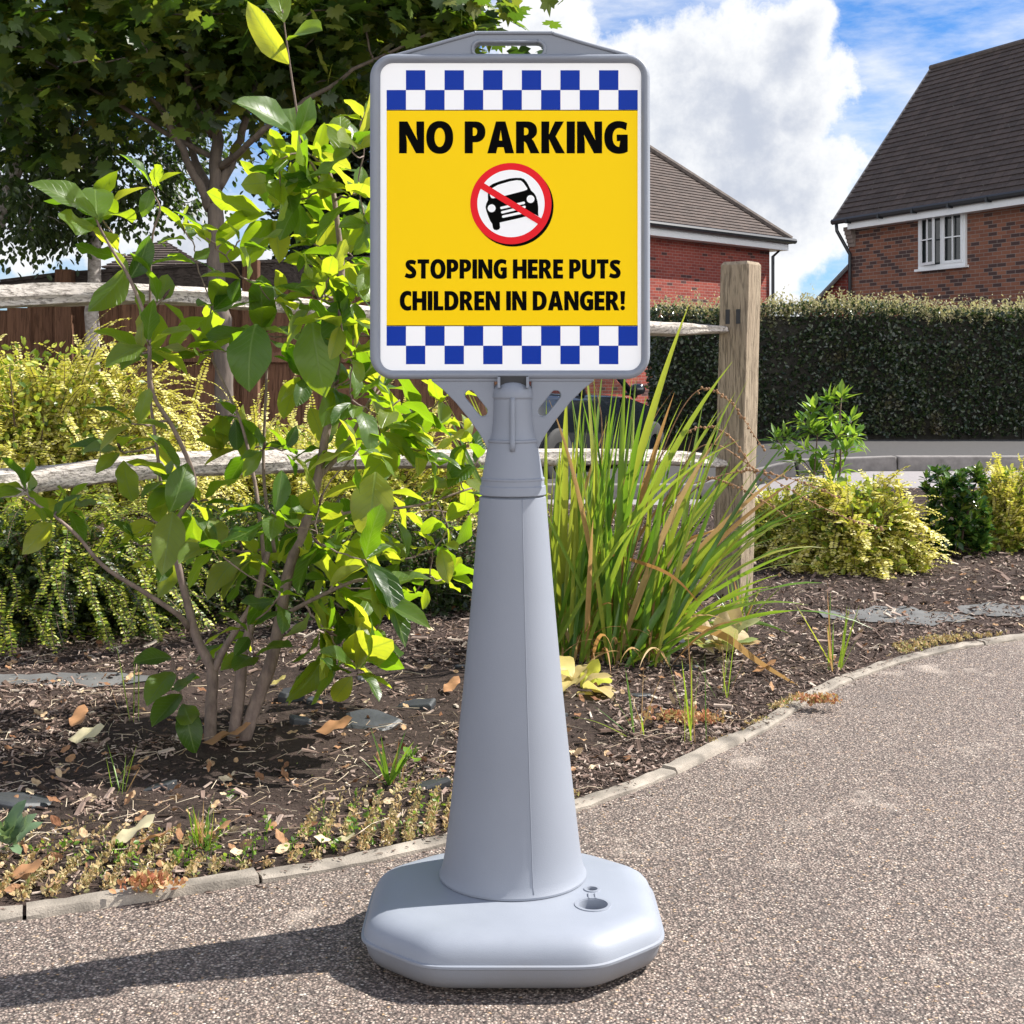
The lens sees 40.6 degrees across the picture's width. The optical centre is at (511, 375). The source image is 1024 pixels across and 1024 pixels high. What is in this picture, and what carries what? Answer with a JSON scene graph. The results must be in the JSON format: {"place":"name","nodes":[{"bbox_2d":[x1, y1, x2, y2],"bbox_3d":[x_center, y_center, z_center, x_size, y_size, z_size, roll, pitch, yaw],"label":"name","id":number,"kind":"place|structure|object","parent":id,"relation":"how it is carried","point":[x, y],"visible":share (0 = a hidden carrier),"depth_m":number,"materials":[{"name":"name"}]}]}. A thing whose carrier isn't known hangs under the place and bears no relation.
{"place":"outdoors","nodes":[
{"label":"outdoors","id":0,"kind":"place"},
{"bbox_2d":[0,633,1023,1023],"bbox_3d":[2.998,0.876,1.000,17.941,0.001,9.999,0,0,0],"label":"path","id":1,"kind":"structure","parent":0,"point":[942,738],"depth_m":2.26,"materials":[{"name":"beige gravel"}]},
{"bbox_2d":[0,633,1023,922],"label":"path kerb","id":2,"kind":"structure","parent":1,"relation":"on","point":[108,899],"depth_m":2.52,"materials":[{"name":"concrete"}]},
{"bbox_2d":[108,869,187,896],"bbox_3d":[-0.605,0.844,2.308,0.122,0.040,0.068,0,0,0],"label":"stonecrop","id":3,"kind":"object","parent":2,"relation":"on","point":[147,878],"visible":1,"depth_m":2.30,"materials":[{"name":"beige plant"}]},
{"bbox_2d":[361,31,663,987],"bbox_3d":[0.001,0.162,2.143,0.453,1.416,0.407,0,0,0],"label":"portable sign","id":4,"kind":"object","parent":1,"relation":"on","point":[511,225],"visible":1,"depth_m":2.19,"materials":[{"name":"grey plastic"}]},
{"bbox_2d":[783,691,842,705],"bbox_3d":[0.790,0.843,3.629,0.161,0.036,0.088,0,0,0],"label":"stonecrop","id":5,"kind":"object","parent":1,"relation":"on","point":[815,698],"visible":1,"depth_m":3.62,"materials":[{"name":"plant"}]},
{"bbox_2d":[0,487,1023,915],"bbox_3d":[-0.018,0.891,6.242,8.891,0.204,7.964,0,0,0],"label":"bark mulch","id":6,"kind":"object","parent":0,"point":[586,759],"visible":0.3,"depth_m":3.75,"materials":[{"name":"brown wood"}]},
{"bbox_2d":[0,799,42,853],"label":"herb","id":7,"kind":"object","parent":6,"relation":"on","point":[16,826],"visible":1,"depth_m":2.45,"materials":[{"name":"green plant"}]},
{"bbox_2d":[8,859,42,878],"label":"fallen leaf","id":8,"kind":"object","parent":6,"relation":"on","point":[32,867],"visible":1,"depth_m":2.36,"materials":[{"name":"brown plant"}]},
{"bbox_2d":[0,791,51,812],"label":"slate stone","id":9,"kind":"object","parent":6,"relation":"on","point":[8,800],"visible":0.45,"depth_m":2.78,"materials":[{"name":"grey stone"}]},
{"bbox_2d":[0,672,147,686],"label":"weed membrane","id":10,"kind":"object","parent":6,"relation":"on","point":[94,679],"visible":0.8,"depth_m":3.89,"materials":[{"name":"fabric"}]},
{"bbox_2d":[69,704,87,726],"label":"fallen leaf","id":11,"kind":"object","parent":6,"relation":"on","point":[79,714],"visible":1,"depth_m":3.38,"materials":[{"name":"orange plant"}]},
{"bbox_2d":[0,38,160,274],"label":"birch tree","id":12,"kind":"object","parent":6,"relation":"on","point":[11,190],"visible":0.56,"depth_m":8.46,"materials":[{"name":"green plant"}]},
{"bbox_2d":[68,723,103,742],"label":"fallen leaf","id":13,"kind":"object","parent":6,"relation":"on","point":[81,734],"visible":1,"depth_m":3.26,"materials":[{"name":"beige plant"}]},
{"bbox_2d":[106,747,139,792],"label":"grass tuft","id":14,"kind":"object","parent":6,"relation":"on","point":[123,774],"visible":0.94,"depth_m":2.90,"materials":[{"name":"green plant"}]},
{"bbox_2d":[109,644,138,722],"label":"grass tuft","id":15,"kind":"object","parent":6,"relation":"on","point":[134,689],"visible":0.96,"depth_m":3.47,"materials":[{"name":"green plant"}]},
{"bbox_2d":[0,307,251,566],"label":"golden bush","id":16,"kind":"object","parent":6,"relation":"on","point":[40,425],"visible":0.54,"depth_m":5.26,"materials":[{"name":"yellow plant"}]},
{"bbox_2d":[0,8,266,433],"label":"birch tree","id":17,"kind":"object","parent":6,"relation":"on","point":[169,195],"visible":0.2,"depth_m":9.16,"materials":[{"name":"green plant"}]},
{"bbox_2d":[117,814,154,842],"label":"fallen leaf","id":18,"kind":"object","parent":6,"relation":"on","point":[125,835],"visible":0.96,"depth_m":2.53,"materials":[{"name":"beige plant"}]},
{"bbox_2d":[0,483,281,656],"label":"golden bush","id":19,"kind":"object","parent":6,"relation":"on","point":[38,587],"visible":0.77,"depth_m":4.46,"materials":[{"name":"green plant"}]},
{"bbox_2d":[139,828,171,842],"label":"fallen leaf","id":20,"kind":"object","parent":6,"relation":"on","point":[154,835],"visible":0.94,"depth_m":2.51,"materials":[{"name":"brown plant"}]},
{"bbox_2d":[143,780,176,790],"bbox_3d":[-0.757,0.868,2.923,0.096,0.028,0.044,0,0,0],"label":"slate stone","id":21,"kind":"object","parent":6,"relation":"on","point":[168,784],"visible":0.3,"depth_m":2.91,"materials":[{"name":"grey stone"}]},
{"bbox_2d":[185,792,222,851],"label":"grass tuft","id":22,"kind":"object","parent":6,"relation":"on","point":[202,833],"visible":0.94,"depth_m":2.53,"materials":[{"name":"green plant"}]},
{"bbox_2d":[200,820,230,838],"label":"fallen leaf","id":23,"kind":"object","parent":6,"relation":"on","point":[225,824],"visible":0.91,"depth_m":2.57,"materials":[{"name":"brown plant"}]},
{"bbox_2d":[202,722,250,744],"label":"fallen leaf","id":24,"kind":"object","parent":6,"relation":"on","point":[219,736],"visible":1,"depth_m":3.22,"materials":[{"name":"brown plant"}]},
{"bbox_2d":[20,778,445,881],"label":"tiny weeds","id":25,"kind":"object","parent":6,"relation":"on","point":[265,816],"visible":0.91,"depth_m":2.52,"materials":[{"name":"green plant"}]},
{"bbox_2d":[0,0,485,752],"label":"magnolia shrub","id":26,"kind":"object","parent":6,"relation":"on","point":[314,354],"visible":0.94,"depth_m":3.23,"materials":[{"name":"green plant"}]},
{"bbox_2d":[0,256,496,501],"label":"board fence","id":27,"kind":"object","parent":6,"relation":"on","point":[37,325],"visible":0.11,"depth_m":9.49,"materials":[{"name":"brown wood"}]},
{"bbox_2d":[59,442,472,628],"bbox_3d":[-0.964,0.635,5.038,1.884,0.809,1.273,0,0,0],"label":"dark bush","id":28,"kind":"object","parent":6,"relation":"on","point":[247,586],"visible":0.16,"depth_m":4.90,"materials":[{"name":"green plant"}]},
{"bbox_2d":[271,675,285,684],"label":"fallen leaf","id":29,"kind":"object","parent":6,"relation":"on","point":[279,679],"visible":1,"depth_m":3.82,"materials":[{"name":"yellow plant"}]},
{"bbox_2d":[0,0,562,424],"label":"maple tree","id":30,"kind":"object","parent":6,"relation":"on","point":[184,63],"visible":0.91,"depth_m":7.53,"materials":[{"name":"green plant"}]},
{"bbox_2d":[278,687,304,702],"bbox_3d":[-0.592,0.849,3.660,0.055,0.036,0.088,0,0,-33],"label":"slate stone","id":31,"kind":"object","parent":6,"relation":"on","point":[283,695],"visible":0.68,"depth_m":3.64,"materials":[{"name":"grey stone"}]},
{"bbox_2d":[289,714,311,724],"bbox_3d":[-0.518,0.849,3.409,0.058,0.032,0.037,0,0,-32],"label":"slate stone","id":32,"kind":"object","parent":6,"relation":"on","point":[297,720],"visible":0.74,"depth_m":3.39,"materials":[{"name":"grey stone"}]},
{"bbox_2d":[306,696,324,704],"bbox_3d":[-0.513,0.854,3.627,0.048,0.026,0.045,0,0,0],"label":"slate stone","id":33,"kind":"object","parent":6,"relation":"on","point":[310,699],"visible":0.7,"depth_m":3.61,"materials":[{"name":"grey stone"}]},
{"bbox_2d":[113,374,552,548],"bbox_3d":[-0.804,0.412,6.059,2.059,0.891,1.322,0,0,0],"label":"golden bush","id":34,"kind":"object","parent":6,"relation":"on","point":[400,479],"visible":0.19,"depth_m":5.94,"materials":[{"name":"yellow plant"}]},
{"bbox_2d":[317,715,351,734],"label":"fallen leaf","id":35,"kind":"object","parent":6,"relation":"on","point":[328,727],"visible":1,"depth_m":3.31,"materials":[{"name":"orange plant"}]},
{"bbox_2d":[328,832,354,844],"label":"fallen leaf","id":36,"kind":"object","parent":6,"relation":"on","point":[344,838],"visible":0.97,"depth_m":2.54,"materials":[{"name":"beige plant"}]},
{"bbox_2d":[356,676,366,682],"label":"slate stone","id":37,"kind":"object","parent":6,"relation":"on","point":[360,678],"visible":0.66,"depth_m":3.83,"materials":[{"name":"grey stone"}]},
{"bbox_2d":[346,708,402,730],"bbox_3d":[-0.340,0.848,3.399,0.141,0.039,0.115,0,0,0],"label":"slate stone","id":38,"kind":"object","parent":6,"relation":"on","point":[362,720],"visible":0.82,"depth_m":3.40,"materials":[{"name":"grey stone"}]},
{"bbox_2d":[269,490,479,618],"bbox_3d":[-0.348,0.731,5.089,1.073,0.697,1.049,0,0,0],"label":"dark bush","id":39,"kind":"object","parent":6,"relation":"on","point":[456,599],"visible":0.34,"depth_m":4.98,"materials":[{"name":"green plant"}]},
{"bbox_2d":[0,261,760,598],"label":"post and rail fence","id":40,"kind":"object","parent":6,"relation":"on","point":[740,299],"visible":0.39,"depth_m":5.17,"materials":[{"name":"brown wood"}]},
{"bbox_2d":[364,742,415,787],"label":"grass tuft","id":41,"kind":"object","parent":6,"relation":"on","point":[400,777],"visible":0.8,"depth_m":2.92,"materials":[{"name":"green plant"}]},
{"bbox_2d":[370,728,420,785],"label":"weed seedling","id":42,"kind":"object","parent":6,"relation":"on","point":[400,764],"visible":1,"depth_m":2.92,"materials":[{"name":"green plant"}]},
{"bbox_2d":[397,698,435,710],"bbox_3d":[-0.249,0.847,3.567,0.100,0.030,0.052,0,0,9],"label":"slate stone","id":43,"kind":"object","parent":6,"relation":"on","point":[420,704],"visible":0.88,"depth_m":3.55,"materials":[{"name":"grey stone"}]},
{"bbox_2d":[413,777,450,792],"bbox_3d":[-0.167,0.859,2.894,0.079,0.032,0.041,0,0,0],"label":"slate stone","id":44,"kind":"object","parent":6,"relation":"on","point":[444,782],"visible":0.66,"depth_m":2.89,"materials":[{"name":"grey stone"}]},
{"bbox_2d":[443,676,459,691],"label":"fallen leaf","id":45,"kind":"object","parent":6,"relation":"on","point":[452,683],"visible":1,"depth_m":3.70,"materials":[{"name":"orange plant"}]},
{"bbox_2d":[455,664,464,668],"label":"slate stone","id":46,"kind":"object","parent":6,"relation":"on","point":[457,666],"visible":0.3,"depth_m":4.04,"materials":[{"name":"grey stone"}]},
{"bbox_2d":[0,630,1006,901],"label":"dry moss","id":47,"kind":"object","parent":6,"relation":"on","point":[168,866],"visible":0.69,"depth_m":2.55,"materials":[{"name":"beige plant"}]},
{"bbox_2d":[0,523,1023,892],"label":"leaf litter","id":48,"kind":"object","parent":6,"relation":"on","point":[280,837],"visible":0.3,"depth_m":2.97,"materials":[{"name":"brown plant"}]},
{"bbox_2d":[559,656,615,697],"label":"hosta","id":49,"kind":"object","parent":6,"relation":"on","point":[588,676],"visible":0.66,"depth_m":3.82,"materials":[{"name":"yellow plant"}]},
{"bbox_2d":[583,669,662,736],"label":"grass tuft","id":50,"kind":"object","parent":6,"relation":"on","point":[641,722],"visible":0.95,"depth_m":3.37,"materials":[{"name":"green plant"}]},
{"bbox_2d":[630,693,650,698],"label":"slate stone","id":51,"kind":"object","parent":6,"relation":"on","point":[636,695],"visible":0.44,"depth_m":3.74,"materials":[{"name":"grey stone"}]},
{"bbox_2d":[443,305,883,684],"bbox_3d":[0.441,0.337,4.228,1.376,1.096,0.869,0,0,0],"label":"strap leaved clump","id":52,"kind":"object","parent":6,"relation":"on","point":[595,585],"visible":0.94,"depth_m":4.15,"materials":[{"name":"green plant"}]},
{"bbox_2d":[636,704,732,725],"bbox_3d":[0.439,0.861,3.498,0.255,0.052,0.139,0,0,0],"label":"stonecrop","id":53,"kind":"object","parent":6,"relation":"on","point":[675,714],"visible":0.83,"depth_m":3.49,"materials":[{"name":"plant"}]},
{"bbox_2d":[670,664,698,671],"bbox_3d":[0.518,0.866,4.105,0.094,0.029,0.046,0,0,45],"label":"slate stone","id":54,"kind":"object","parent":6,"relation":"on","point":[686,668],"visible":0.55,"depth_m":4.08,"materials":[{"name":"grey stone"}]},
{"bbox_2d":[672,627,705,743],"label":"grass tuft","id":55,"kind":"object","parent":6,"relation":"on","point":[692,713],"visible":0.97,"depth_m":3.31,"materials":[{"name":"green plant"}]},
{"bbox_2d":[683,603,760,660],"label":"hosta","id":56,"kind":"object","parent":6,"relation":"on","point":[741,635],"visible":0.7,"depth_m":4.24,"materials":[{"name":"beige plant"}]},
{"bbox_2d":[694,629,750,697],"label":"grass tuft","id":57,"kind":"object","parent":6,"relation":"on","point":[724,676],"visible":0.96,"depth_m":3.78,"materials":[{"name":"green plant"}]},
{"bbox_2d":[716,576,781,630],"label":"grass tuft","id":58,"kind":"object","parent":6,"relation":"on","point":[747,610],"visible":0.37,"depth_m":4.62,"materials":[{"name":"green plant"}]},
{"bbox_2d":[752,659,775,671],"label":"fallen leaf","id":59,"kind":"object","parent":6,"relation":"on","point":[760,668],"visible":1,"depth_m":4.02,"materials":[{"name":"orange plant"}]},
{"bbox_2d":[754,471,820,559],"bbox_3d":[1.278,0.704,6.544,0.632,0.516,0.562,0,0,0],"label":"golden bush","id":60,"kind":"object","parent":6,"relation":"on","point":[770,533],"visible":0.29,"depth_m":6.47,"materials":[{"name":"yellow plant"}]},
{"bbox_2d":[759,379,869,511],"bbox_3d":[1.403,0.439,6.403,0.543,0.857,0.446,0,0,0],"label":"young shrub","id":61,"kind":"object","parent":6,"relation":"on","point":[841,443],"visible":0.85,"depth_m":6.40,"materials":[{"name":"green plant"}]},
{"bbox_2d":[797,592,858,670],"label":"grass tuft","id":62,"kind":"object","parent":6,"relation":"on","point":[830,656],"visible":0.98,"depth_m":4.09,"materials":[{"name":"green plant"}]},
{"bbox_2d":[759,460,958,578],"bbox_3d":[1.504,0.668,6.120,0.870,0.612,0.716,0,0,29],"label":"golden bush","id":63,"kind":"object","parent":6,"relation":"on","point":[847,545],"visible":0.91,"depth_m":5.99,"materials":[{"name":"yellow plant"}]},
{"bbox_2d":[818,606,974,625],"bbox_3d":[1.379,0.858,4.974,0.533,0.022,0.349,0,0,25],"label":"weed membrane","id":64,"kind":"object","parent":6,"relation":"on","point":[919,613],"visible":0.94,"depth_m":4.96,"materials":[{"name":"fabric"}]},
{"bbox_2d":[918,461,996,558],"bbox_3d":[2.125,0.647,6.629,0.359,0.501,0.332,0,0,0],"label":"evergreen shrub","id":65,"kind":"object","parent":6,"relation":"on","point":[966,524],"visible":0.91,"depth_m":6.54,"materials":[{"name":"green plant"}]},
{"bbox_2d":[957,452,1023,554],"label":"golden bush","id":66,"kind":"object","parent":6,"relation":"on","point":[1004,492],"visible":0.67,"depth_m":6.74,"materials":[{"name":"yellow plant"}]},
{"bbox_2d":[957,602,1023,616],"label":"weed membrane","id":67,"kind":"object","parent":6,"relation":"on","point":[998,609],"visible":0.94,"depth_m":5.11,"materials":[{"name":"fabric"}]},
{"bbox_2d":[0,0,1023,315],"label":"sky","id":68,"kind":"structure","parent":0,"point":[782,107],"materials":[{"name":"white"}]},
{"bbox_2d":[548,471,1021,505],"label":"road","id":69,"kind":"structure","parent":0,"point":[910,477],"depth_m":12.30,"materials":[{"name":"grey asphalt"}]},
{"bbox_2d":[251,38,484,259],"bbox_3d":[-1.137,-1.116,10.979,2.554,4.146,1.790,0,0,0],"label":"evergreen tree","id":70,"kind":"object","parent":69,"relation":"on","point":[353,161],"visible":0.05,"depth_m":10.70,"materials":[{"name":"green plant"}]},
{"bbox_2d":[548,455,1023,498],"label":"road kerb","id":71,"kind":"structure","parent":69,"relation":"on","point":[897,462],"depth_m":12.76,"materials":[{"name":"concrete"}]},
{"bbox_2d":[548,439,1023,483],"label":"pavement","id":72,"kind":"structure","parent":0,"point":[885,447],"depth_m":14.61,"materials":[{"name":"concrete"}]},
{"bbox_2d":[101,240,200,268],"bbox_3d":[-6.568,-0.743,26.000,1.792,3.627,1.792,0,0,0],"label":"distant house","id":73,"kind":"structure","parent":72,"relation":"on","point":[161,251],"depth_m":25.47,"materials":[{"name":"tile"}]},
{"bbox_2d":[538,379,665,478],"bbox_3d":[0.323,0.405,15.204,2.010,1.449,3.740,0,0,30],"label":"parked car","id":74,"kind":"object","parent":72,"relation":"on","point":[554,439],"visible":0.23,"depth_m":14.62,"materials":[{"name":"black paint"}]},
{"bbox_2d":[529,145,796,404],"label":"brick house","id":75,"kind":"structure","parent":72,"relation":"on","point":[702,230],"depth_m":35.96,"materials":[{"name":"brick"}]},
{"bbox_2d":[805,264,847,315],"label":"brick outbuilding","id":76,"kind":"structure","parent":72,"relation":"on","point":[840,279],"depth_m":34.00,"materials":[{"name":"brick"}]},
{"bbox_2d":[644,286,1023,451],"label":"hedge","id":77,"kind":"object","parent":72,"relation":"on","point":[912,370],"visible":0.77,"depth_m":16.46,"materials":[{"name":"green plant"}]},
{"bbox_2d":[830,39,1023,315],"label":"brick house","id":78,"kind":"structure","parent":72,"relation":"on","point":[932,206],"depth_m":28.06,"materials":[{"name":"brick"}]},
{"bbox_2d":[914,214,968,271],"bbox_3d":[8.455,-2.703,27.391,0.201,1.192,1.404,0,0,-26],"label":"window","id":79,"kind":"structure","parent":78,"relation":"in","point":[942,242],"depth_m":27.36,"materials":[{"name":"white plastic"}]}
]}

